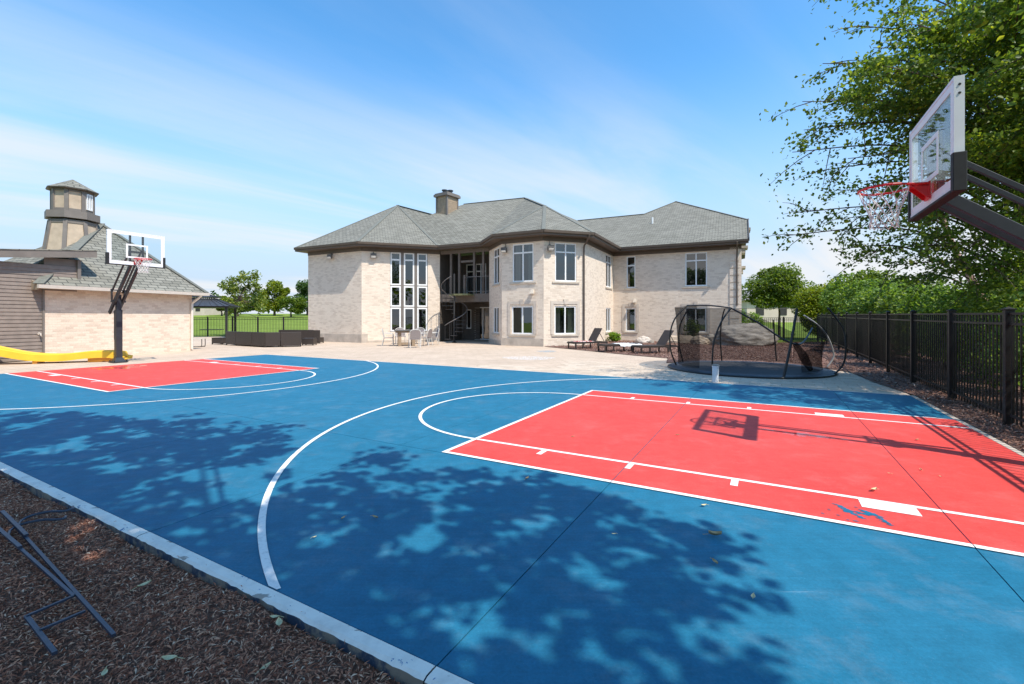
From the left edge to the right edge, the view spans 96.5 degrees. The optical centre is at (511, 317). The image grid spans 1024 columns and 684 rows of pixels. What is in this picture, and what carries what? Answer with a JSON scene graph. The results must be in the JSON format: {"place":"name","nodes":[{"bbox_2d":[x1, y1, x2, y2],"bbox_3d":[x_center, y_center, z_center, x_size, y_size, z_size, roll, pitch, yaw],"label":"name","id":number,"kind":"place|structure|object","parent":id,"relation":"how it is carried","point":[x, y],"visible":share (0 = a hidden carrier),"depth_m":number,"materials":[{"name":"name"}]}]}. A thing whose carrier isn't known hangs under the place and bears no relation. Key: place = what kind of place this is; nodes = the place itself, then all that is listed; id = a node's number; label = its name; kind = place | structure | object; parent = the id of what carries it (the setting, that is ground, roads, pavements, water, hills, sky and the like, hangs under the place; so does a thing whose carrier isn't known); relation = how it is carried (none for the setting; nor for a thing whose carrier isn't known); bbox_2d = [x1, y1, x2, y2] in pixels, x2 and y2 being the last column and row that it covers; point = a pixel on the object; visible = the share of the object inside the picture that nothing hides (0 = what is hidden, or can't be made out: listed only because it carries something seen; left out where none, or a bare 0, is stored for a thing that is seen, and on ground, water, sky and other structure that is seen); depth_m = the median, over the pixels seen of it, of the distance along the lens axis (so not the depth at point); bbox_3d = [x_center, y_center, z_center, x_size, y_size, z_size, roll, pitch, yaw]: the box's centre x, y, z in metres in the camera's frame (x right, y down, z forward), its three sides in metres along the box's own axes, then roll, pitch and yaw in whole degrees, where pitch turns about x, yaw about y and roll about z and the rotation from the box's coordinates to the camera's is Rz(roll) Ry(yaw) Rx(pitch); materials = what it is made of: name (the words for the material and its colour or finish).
{"place":"outdoors","nodes":[
{"label":"outdoors","id":0,"kind":"place"},
{"bbox_2d":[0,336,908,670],"bbox_3d":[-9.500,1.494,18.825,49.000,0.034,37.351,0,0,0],"label":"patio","id":1,"kind":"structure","parent":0,"point":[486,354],"depth_m":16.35,"materials":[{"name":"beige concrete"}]},
{"bbox_2d":[0,346,132,363],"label":"yellow slide","id":2,"kind":"object","parent":1,"relation":"on","point":[38,357],"visible":0.91,"depth_m":15.04,"materials":[{"name":"yellow plastic"}]},
{"bbox_2d":[105,229,165,362],"bbox_3d":[-12.300,-0.620,14.967,1.488,4.190,2.250,0,0,-39],"label":"basketball goal","id":3,"kind":"object","parent":1,"relation":"on","point":[118,301],"visible":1,"depth_m":14.96,"materials":[{"name":"grey metal"}]},
{"bbox_2d":[193,338,206,346],"bbox_3d":[-16.203,1.271,23.447,0.823,0.470,0.366,0,0,-6],"label":"patio bench","id":4,"kind":"object","parent":1,"relation":"on","point":[201,342],"visible":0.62,"depth_m":23.30,"materials":[{"name":"beige metal"}]},
{"bbox_2d":[212,337,225,344],"bbox_3d":[-16.388,1.295,25.799,0.846,0.385,0.620,0,0,19],"label":"wicker ottoman","id":5,"kind":"object","parent":1,"relation":"on","point":[220,340],"visible":0.69,"depth_m":25.50,"materials":[{"name":"brown wicker"}]},
{"bbox_2d":[226,331,236,345],"bbox_3d":[-15.031,1.107,25.064,0.998,0.760,0.800,0,0,32],"label":"wicker sofa","id":6,"kind":"object","parent":1,"relation":"on","point":[230,337],"visible":0.64,"depth_m":24.67,"materials":[{"name":"brown wicker"}]},
{"bbox_2d":[236,331,251,346],"bbox_3d":[-13.922,1.107,24.375,1.566,0.760,0.800,0,0,32],"label":"wicker sofa","id":7,"kind":"object","parent":1,"relation":"on","point":[243,338],"visible":0.77,"depth_m":24.01,"materials":[{"name":"brown wicker"}]},
{"bbox_2d":[252,332,278,346],"bbox_3d":[-12.748,1.107,23.645,1.150,0.760,0.800,0,0,32],"label":"wicker sofa","id":8,"kind":"object","parent":1,"relation":"on","point":[258,338],"visible":0.73,"depth_m":23.29,"materials":[{"name":"brown wicker"}]},
{"bbox_2d":[265,332,280,346],"bbox_3d":[-12.281,1.107,23.510,0.675,0.760,0.800,0,0,-24],"label":"wicker sofa","id":9,"kind":"object","parent":1,"relation":"on","point":[272,338],"visible":0.86,"depth_m":23.14,"materials":[{"name":"brown wicker"}]},
{"bbox_2d":[281,332,300,346],"bbox_3d":[-11.519,1.107,23.843,0.941,0.760,0.800,0,0,-24],"label":"wicker sofa","id":10,"kind":"object","parent":1,"relation":"on","point":[290,338],"visible":0.98,"depth_m":23.48,"materials":[{"name":"brown wicker"}]},
{"bbox_2d":[279,330,312,342],"bbox_3d":[-12.510,1.087,26.820,1.976,0.800,0.800,0,0,0],"label":"wicker sofa","id":11,"kind":"object","parent":1,"relation":"on","point":[306,333],"visible":0.27,"depth_m":26.42,"materials":[{"name":"brown wicker"}]},
{"bbox_2d":[302,338,316,345],"bbox_3d":[-11.078,1.295,24.976,0.616,0.385,0.620,0,0,-6],"label":"wicker ottoman","id":12,"kind":"object","parent":1,"relation":"on","point":[306,341],"visible":1,"depth_m":24.69,"materials":[{"name":"brown wicker"}]},
{"bbox_2d":[313,330,323,343],"bbox_3d":[-11.544,1.097,26.854,0.696,0.780,0.800,0,0,-6],"label":"wicker sofa","id":13,"kind":"object","parent":1,"relation":"on","point":[316,333],"visible":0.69,"depth_m":26.48,"materials":[{"name":"brown wicker"}]},
{"bbox_2d":[382,328,393,345],"bbox_3d":[-6.660,1.021,24.470,0.614,0.942,0.593,0,0,-12],"label":"patio chair","id":14,"kind":"object","parent":1,"relation":"on","point":[387,337],"visible":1,"depth_m":24.47,"materials":[{"name":"grey metal"}]},
{"bbox_2d":[395,327,405,343],"bbox_3d":[-6.407,1.021,26.252,0.593,0.942,0.614,0,0,-20],"label":"patio chair","id":15,"kind":"object","parent":1,"relation":"on","point":[402,334],"visible":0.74,"depth_m":26.43,"materials":[{"name":"grey metal"}]},
{"bbox_2d":[394,330,418,345],"bbox_3d":[-5.665,1.060,24.476,1.250,0.820,1.000,0,0,-18],"label":"dining table","id":16,"kind":"object","parent":1,"relation":"on","point":[412,342],"visible":0.66,"depth_m":24.06,"materials":[{"name":"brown wood"}]},
{"bbox_2d":[408,329,420,347],"bbox_3d":[-4.876,1.021,22.869,0.593,0.942,0.614,0,0,-20],"label":"patio chair","id":17,"kind":"object","parent":1,"relation":"on","point":[414,334],"visible":0.98,"depth_m":22.65,"materials":[{"name":"white metal"}]},
{"bbox_2d":[416,327,424,342],"bbox_3d":[-5.401,1.021,26.384,0.593,0.942,0.614,0,0,10],"label":"patio chair","id":18,"kind":"object","parent":1,"relation":"on","point":[422,330],"visible":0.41,"depth_m":26.60,"materials":[{"name":"grey metal"}]},
{"bbox_2d":[418,328,432,345],"bbox_3d":[-4.586,1.021,24.302,0.614,0.942,0.593,0,0,15],"label":"patio chair","id":19,"kind":"object","parent":1,"relation":"on","point":[429,333],"visible":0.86,"depth_m":24.19,"materials":[{"name":"grey metal"}]},
{"bbox_2d":[427,329,439,344],"bbox_3d":[-4.364,1.021,25.361,0.614,0.942,0.593,0,0,-20],"label":"patio chair","id":20,"kind":"object","parent":1,"relation":"on","point":[437,332],"visible":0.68,"depth_m":25.37,"materials":[{"name":"grey metal"}]},
{"bbox_2d":[441,274,467,342],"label":"spiral staircase","id":21,"kind":"structure","parent":1,"relation":"on","point":[454,319],"depth_m":27.54,"materials":[{"name":"metal"}]},
{"bbox_2d":[668,305,846,378],"bbox_3d":[7.082,0.548,13.250,4.900,1.887,4.336,0,0,0],"label":"trampoline","id":22,"kind":"object","parent":1,"relation":"on","point":[724,333],"visible":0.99,"depth_m":13.72,"materials":[{"name":"black metal"}]},
{"bbox_2d":[0,0,1013,313],"label":"sky","id":23,"kind":"structure","parent":0,"point":[240,134],"materials":[{"name":"blue"}]},
{"bbox_2d":[0,354,1023,683],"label":"court","id":24,"kind":"object","parent":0,"point":[584,554],"visible":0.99,"depth_m":3.56,"materials":[{"name":"blue"}]},
{"bbox_2d":[708,530,721,534],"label":"fallen leaf","id":25,"kind":"object","parent":24,"relation":"on","point":[715,532],"visible":1,"depth_m":3.08,"materials":[{"name":"plant"}]},
{"bbox_2d":[193,314,1023,683],"bbox_3d":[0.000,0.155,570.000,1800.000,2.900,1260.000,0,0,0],"label":"lawn","id":26,"kind":"structure","parent":0,"point":[271,322],"depth_m":63.20,"materials":[{"name":"green plant"}]},
{"bbox_2d":[0,180,209,362],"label":"shed","id":27,"kind":"structure","parent":26,"relation":"on","point":[55,292],"depth_m":17.96,"materials":[{"name":"brick"}]},
{"bbox_2d":[86,194,92,210],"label":"window","id":28,"kind":"structure","parent":27,"relation":"in","point":[89,198],"depth_m":19.53,"materials":[{"name":"white glass"}]},
{"bbox_2d":[0,468,405,683],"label":"mulch bed","id":29,"kind":"object","parent":26,"relation":"on","point":[212,634],"visible":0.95,"depth_m":2.24,"materials":[{"name":"wood chip mulch"}]},
{"bbox_2d":[0,515,74,596],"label":"shepherd hook","id":30,"kind":"object","parent":29,"relation":"on","point":[34,561],"visible":0.98,"depth_m":2.86,"materials":[{"name":"metal"}]},
{"bbox_2d":[0,506,115,655],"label":"shepherd hook","id":31,"kind":"object","parent":29,"relation":"on","point":[38,630],"visible":1,"depth_m":2.34,"materials":[{"name":"metal"}]},
{"bbox_2d":[101,666,107,675],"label":"fallen leaf","id":32,"kind":"object","parent":29,"relation":"on","point":[104,671],"visible":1,"depth_m":1.92,"materials":[{"name":"green plant"}]},
{"bbox_2d":[131,580,151,590],"bbox_3d":[-2.059,1.487,2.536,0.030,0.014,0.100,0,0,19],"label":"fallen leaf","id":33,"kind":"object","parent":29,"relation":"on","point":[144,583],"visible":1,"depth_m":2.56,"materials":[{"name":"plant"}]},
{"bbox_2d":[161,655,184,659],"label":"fallen leaf","id":34,"kind":"object","parent":29,"relation":"on","point":[167,657],"visible":1,"depth_m":2.00,"materials":[{"name":"green plant"}]},
{"bbox_2d":[255,662,270,673],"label":"fallen leaf","id":35,"kind":"object","parent":29,"relation":"on","point":[263,667],"visible":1,"depth_m":1.95,"materials":[{"name":"green plant"}]},
{"bbox_2d":[276,617,282,626],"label":"fallen leaf","id":36,"kind":"object","parent":29,"relation":"on","point":[279,621],"visible":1,"depth_m":2.24,"materials":[{"name":"plant"}]},
{"bbox_2d":[193,294,223,314],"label":"house","id":37,"kind":"structure","parent":26,"relation":"on","point":[205,311],"depth_m":103.15,"materials":[{"name":"beige paint"}]},
{"bbox_2d":[192,295,239,336],"bbox_3d":[-24.300,-0.172,36.200,4.239,3.495,4.239,0,0,-22],"label":"gazebo","id":38,"kind":"object","parent":26,"relation":"on","point":[211,301],"visible":0.52,"depth_m":35.20,"materials":[{"name":"black metal"}]},
{"bbox_2d":[212,296,232,315],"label":"tree","id":39,"kind":"object","parent":26,"relation":"on","point":[223,298],"visible":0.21,"depth_m":97.59,"materials":[{"name":"green plant"}]},
{"bbox_2d":[231,298,254,314],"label":"tree","id":40,"kind":"object","parent":26,"relation":"on","point":[252,309],"visible":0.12,"depth_m":95.84,"materials":[{"name":"green plant"}]},
{"bbox_2d":[217,269,269,316],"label":"young tree","id":41,"kind":"object","parent":26,"relation":"on","point":[259,302],"visible":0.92,"depth_m":40.30,"materials":[{"name":"green plant"}]},
{"bbox_2d":[193,314,307,335],"bbox_3d":[-22.001,0.655,38.014,18.151,2.041,0.109,0,0,-5],"label":"metal fence","id":42,"kind":"object","parent":26,"relation":"on","point":[236,319],"visible":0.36,"depth_m":37.92,"materials":[{"name":"metal"}]},
{"bbox_2d":[210,290,293,313],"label":"trees","id":43,"kind":"object","parent":26,"relation":"on","point":[214,293],"visible":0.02,"depth_m":157.75,"materials":[{"name":"green plant"}]},
{"bbox_2d":[256,279,290,315],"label":"tree","id":44,"kind":"object","parent":26,"relation":"on","point":[278,290],"visible":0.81,"depth_m":99.38,"materials":[{"name":"green plant"}]},
{"bbox_2d":[278,295,306,316],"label":"tree","id":45,"kind":"object","parent":26,"relation":"on","point":[299,306],"visible":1,"depth_m":91.13,"materials":[{"name":"green plant"}]},
{"bbox_2d":[294,279,307,314],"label":"broad tree","id":46,"kind":"object","parent":26,"relation":"on","point":[302,290],"visible":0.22,"depth_m":101.75,"materials":[{"name":"green plant"}]},
{"bbox_2d":[0,395,1023,683],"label":"kerb","id":47,"kind":"structure","parent":26,"relation":"on","point":[400,665],"depth_m":2.46,"materials":[{"name":"concrete"}]},
{"bbox_2d":[294,189,750,346],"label":"house","id":48,"kind":"structure","parent":26,"relation":"on","point":[527,271],"depth_m":28.01,"materials":[{"name":"brick"}]},
{"bbox_2d":[390,252,400,284],"bbox_3d":[-7.130,-3.019,27.980,0.620,2.010,0.192,0,0,-7],"label":"window","id":49,"kind":"structure","parent":48,"relation":"in","point":[395,258],"depth_m":27.98,"materials":[{"name":"white glass"}]},
{"bbox_2d":[390,286,400,306],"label":"window","id":50,"kind":"structure","parent":48,"relation":"in","point":[395,291],"depth_m":27.98,"materials":[{"name":"white glass"}]},
{"bbox_2d":[390,308,400,330],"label":"window","id":51,"kind":"structure","parent":48,"relation":"in","point":[395,313],"depth_m":27.98,"materials":[{"name":"white glass"}]},
{"bbox_2d":[404,253,413,284],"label":"window","id":52,"kind":"structure","parent":48,"relation":"in","point":[408,257],"depth_m":28.22,"materials":[{"name":"white glass"}]},
{"bbox_2d":[404,286,413,306],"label":"window","id":53,"kind":"structure","parent":48,"relation":"in","point":[408,290],"depth_m":28.22,"materials":[{"name":"white glass"}]},
{"bbox_2d":[404,308,413,329],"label":"window","id":54,"kind":"structure","parent":48,"relation":"in","point":[408,312],"depth_m":28.22,"materials":[{"name":"white glass"}]},
{"bbox_2d":[417,253,426,285],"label":"window","id":55,"kind":"structure","parent":48,"relation":"in","point":[421,258],"depth_m":28.46,"materials":[{"name":"white glass"}]},
{"bbox_2d":[417,286,426,306],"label":"window","id":56,"kind":"structure","parent":48,"relation":"in","point":[421,291],"depth_m":28.46,"materials":[{"name":"white glass"}]},
{"bbox_2d":[417,308,426,330],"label":"window","id":57,"kind":"structure","parent":48,"relation":"in","point":[421,312],"depth_m":28.48,"materials":[{"name":"white glass"}]},
{"bbox_2d":[466,309,470,328],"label":"window","id":58,"kind":"structure","parent":48,"relation":"in","point":[469,310],"depth_m":30.92,"materials":[{"name":"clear glass"}]},
{"bbox_2d":[466,264,472,293],"bbox_3d":[-2.801,-2.584,30.886,0.611,2.080,0.261,0,0,8],"label":"sliding door","id":59,"kind":"structure","parent":48,"relation":"in","point":[469,267],"depth_m":30.92,"materials":[{"name":"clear glass"}]},
{"bbox_2d":[476,263,485,293],"bbox_3d":[-2.057,-2.584,30.562,0.822,2.080,0.212,0,0,19],"label":"sliding door","id":60,"kind":"structure","parent":48,"relation":"in","point":[478,266],"depth_m":30.60,"materials":[{"name":"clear glass"}]},
{"bbox_2d":[475,307,488,339],"bbox_3d":[-1.925,0.365,30.478,1.270,2.180,0.409,0,0,25],"label":"sliding door","id":61,"kind":"structure","parent":48,"relation":"in","point":[484,311],"depth_m":30.43,"materials":[{"name":"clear glass"}]},
{"bbox_2d":[492,307,498,334],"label":"window","id":62,"kind":"structure","parent":48,"relation":"in","point":[496,309],"depth_m":25.88,"materials":[{"name":"clear glass"}]},
{"bbox_2d":[492,247,499,286],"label":"window","id":63,"kind":"structure","parent":48,"relation":"in","point":[496,251],"depth_m":26.03,"materials":[{"name":"clear glass"}]},
{"bbox_2d":[509,243,535,283],"bbox_3d":[0.604,-2.880,24.266,1.551,2.130,0.416,0,0,27],"label":"window","id":64,"kind":"structure","parent":48,"relation":"in","point":[522,253],"depth_m":24.24,"materials":[{"name":"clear glass"}]},
{"bbox_2d":[509,306,535,335],"bbox_3d":[0.569,0.171,24.284,1.571,1.590,0.425,0,0,27],"label":"window","id":65,"kind":"structure","parent":48,"relation":"in","point":[522,316],"depth_m":24.26,"materials":[{"name":"clear glass"}]},
{"bbox_2d":[552,306,578,336],"bbox_3d":[2.786,0.171,24.106,1.547,1.590,0.301,0,0,-18],"label":"window","id":66,"kind":"structure","parent":48,"relation":"in","point":[565,316],"depth_m":24.09,"materials":[{"name":"clear glass"}]},
{"bbox_2d":[552,243,579,283],"bbox_3d":[2.812,-2.880,24.114,1.551,2.130,0.303,0,0,-18],"label":"window","id":67,"kind":"structure","parent":48,"relation":"in","point":[565,253],"depth_m":24.10,"materials":[{"name":"clear glass"}]},
{"bbox_2d":[605,308,611,333],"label":"window","id":68,"kind":"structure","parent":48,"relation":"in","point":[607,309],"depth_m":28.59,"materials":[{"name":"clear glass"}]},
{"bbox_2d":[605,254,612,289],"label":"window","id":69,"kind":"structure","parent":48,"relation":"in","point":[608,258],"depth_m":28.90,"materials":[{"name":"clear glass"}]},
{"bbox_2d":[623,308,637,332],"bbox_3d":[7.603,0.171,29.258,0.940,1.590,0.343,0,0,19],"label":"window","id":70,"kind":"structure","parent":48,"relation":"in","point":[630,312],"depth_m":29.24,"materials":[{"name":"clear glass"}]},
{"bbox_2d":[624,256,637,289],"bbox_3d":[7.625,-2.880,29.248,0.881,2.130,0.310,0,0,21],"label":"window","id":71,"kind":"structure","parent":48,"relation":"in","point":[630,259],"depth_m":29.24,"materials":[{"name":"clear glass"}]},
{"bbox_2d":[682,252,709,287],"bbox_3d":[11.122,-2.880,27.578,1.542,2.130,0.397,0,0,26],"label":"window","id":72,"kind":"structure","parent":48,"relation":"in","point":[695,263],"depth_m":27.55,"materials":[{"name":"clear glass"}]},
{"bbox_2d":[742,287,805,321],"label":"neighbour house","id":73,"kind":"structure","parent":26,"relation":"on","point":[788,314],"depth_m":70.00,"materials":[{"name":"beige paint"}]},
{"bbox_2d":[756,306,763,314],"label":"window","id":74,"kind":"structure","parent":73,"relation":"in","point":[760,311],"depth_m":69.93,"materials":[{"name":"grey glass"}]},
{"bbox_2d":[780,306,786,314],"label":"window","id":75,"kind":"structure","parent":73,"relation":"in","point":[783,311],"depth_m":69.93,"materials":[{"name":"grey glass"}]},
{"bbox_2d":[742,262,816,325],"bbox_3d":[22.350,-1.481,38.792,6.770,6.321,4.940,0,0,0],"label":"round tree","id":76,"kind":"object","parent":26,"relation":"on","point":[771,292],"visible":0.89,"depth_m":37.58,"materials":[{"name":"green plant"}]},
{"bbox_2d":[546,340,1023,451],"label":"mulch bed","id":77,"kind":"object","parent":26,"relation":"on","point":[982,420],"visible":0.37,"depth_m":10.25,"materials":[{"name":"brown wood"}]},
{"bbox_2d":[567,328,607,348],"bbox_3d":[3.673,0.985,22.256,1.900,0.973,0.690,0,0,-25],"label":"sun lounger","id":78,"kind":"object","parent":77,"relation":"on","point":[595,334],"visible":0.85,"depth_m":22.23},
{"bbox_2d":[607,332,620,341],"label":"shrub","id":79,"kind":"object","parent":77,"relation":"on","point":[615,336],"visible":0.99,"depth_m":27.76,"materials":[{"name":"green plant"}]},
{"bbox_2d":[597,342,642,351],"bbox_3d":[4.782,1.284,20.189,1.960,0.374,0.690,0,0,-17],"label":"sun lounger","id":80,"kind":"object","parent":77,"relation":"on","point":[609,344],"visible":0.62,"depth_m":19.83,"materials":[{"name":"grey"}]},
{"bbox_2d":[613,343,641,346],"bbox_3d":[5.089,1.184,20.283,1.106,0.148,0.900,0,0,-17],"label":"towel","id":81,"kind":"object","parent":80,"relation":"on","point":[625,344],"visible":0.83,"depth_m":19.94,"materials":[{"name":"white fabric"}]},
{"bbox_2d":[635,336,650,342],"bbox_3d":[7.768,1.272,26.985,0.991,0.448,0.723,0,0,0],"label":"boulder","id":82,"kind":"object","parent":77,"relation":"on","point":[642,339],"visible":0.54,"depth_m":26.78,"materials":[{"name":"beige stone"}]},
{"bbox_2d":[631,330,677,353],"bbox_3d":[6.035,0.996,19.224,1.900,0.952,0.690,0,0,-17],"label":"sun lounger","id":83,"kind":"object","parent":77,"relation":"on","point":[663,340],"visible":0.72,"depth_m":19.15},
{"bbox_2d":[667,335,677,343],"bbox_3d":[9.793,1.248,26.413,2.473,0.507,0.946,0,0,20],"label":"boulder","id":84,"kind":"object","parent":77,"relation":"on","point":[674,338],"visible":0.1,"depth_m":26.21,"materials":[{"name":"beige stone"}]},
{"bbox_2d":[818,272,854,313],"bbox_3d":[21.719,-0.682,28.787,4.367,4.488,4.167,0,0,16],"label":"hedge shrub","id":85,"kind":"object","parent":77,"relation":"on","point":[828,297],"visible":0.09,"depth_m":28.82,"materials":[{"name":"green plant"}]},
{"bbox_2d":[832,267,903,312],"bbox_3d":[19.125,-0.600,24.526,3.584,4.314,3.721,0,0,-30],"label":"hedge shrub","id":86,"kind":"object","parent":77,"relation":"on","point":[869,274],"visible":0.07,"depth_m":24.54,"materials":[{"name":"green plant"}]},
{"bbox_2d":[833,276,907,313],"bbox_3d":[17.284,-0.195,21.457,3.239,3.509,3.564,0,0,0],"label":"hedge shrub","id":87,"kind":"object","parent":77,"relation":"on","point":[854,289],"visible":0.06,"depth_m":21.82,"materials":[{"name":"green plant"}]},
{"bbox_2d":[838,283,905,354],"bbox_3d":[15.598,0.061,18.435,3.102,3.054,3.868,0,0,-30],"label":"hedge shrub","id":88,"kind":"object","parent":77,"relation":"on","point":[868,306],"visible":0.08,"depth_m":18.79,"materials":[{"name":"green plant"}]},
{"bbox_2d":[759,0,1023,376],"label":"river birch","id":89,"kind":"object","parent":77,"relation":"on","point":[994,29],"visible":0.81,"depth_m":8.66,"materials":[{"name":"green plant"}]},
{"bbox_2d":[874,276,959,357],"bbox_3d":[13.938,0.045,15.496,2.960,3.034,2.742,0,0,-31],"label":"hedge shrub","id":90,"kind":"object","parent":77,"relation":"on","point":[882,306],"visible":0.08,"depth_m":15.60,"materials":[{"name":"green plant"}]},
{"bbox_2d":[817,306,1023,426],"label":"metal fence","id":91,"kind":"object","parent":77,"relation":"on","point":[870,336],"visible":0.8,"depth_m":8.38,"materials":[{"name":"black metal"}]},
{"bbox_2d":[857,74,1023,250],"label":"basketball goal","id":92,"kind":"object","parent":77,"relation":"on","point":[947,198],"visible":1,"depth_m":4.70,"materials":[{"name":"grey metal"}]},
{"bbox_2d":[886,281,1004,368],"bbox_3d":[12.388,0.246,12.960,2.769,2.632,2.855,0,0,42],"label":"hedge shrub","id":93,"kind":"object","parent":77,"relation":"on","point":[900,302],"visible":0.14,"depth_m":13.17,"materials":[{"name":"green plant"}]},
{"bbox_2d":[904,274,1023,379],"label":"hedge shrub","id":94,"kind":"object","parent":77,"relation":"on","point":[940,299],"visible":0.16,"depth_m":10.84,"materials":[{"name":"green plant"}]},
{"bbox_2d":[956,275,1023,393],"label":"hedge shrub","id":95,"kind":"object","parent":77,"relation":"on","point":[994,308],"visible":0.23,"depth_m":8.74,"materials":[{"name":"green plant"}]},
{"bbox_2d":[974,286,1023,386],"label":"hedge shrub","id":96,"kind":"object","parent":77,"relation":"on","point":[1020,294],"visible":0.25,"depth_m":7.32,"materials":[{"name":"green plant"}]},
{"bbox_2d":[766,317,814,327],"bbox_3d":[17.651,0.746,31.531,5.913,1.660,0.080,0,0,42],"label":"metal fence","id":97,"kind":"object","parent":26,"relation":"on","point":[783,322],"visible":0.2,"depth_m":31.00,"materials":[{"name":"black metal"}]},
{"bbox_2d":[789,282,833,322],"bbox_3d":[22.068,-0.552,32.662,3.898,4.181,3.426,0,0,0],"label":"shrub","id":98,"kind":"object","parent":26,"relation":"on","point":[809,308],"visible":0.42,"depth_m":32.28,"materials":[{"name":"green plant"}]},
{"bbox_2d":[712,364,719,381],"bbox_3d":[4.697,1.276,10.542,0.171,0.408,0.171,0,0,0],"label":"white bin","id":99,"kind":"object","parent":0,"point":[715,372],"visible":1,"depth_m":10.49,"materials":[{"name":"white plastic"}]}
]}

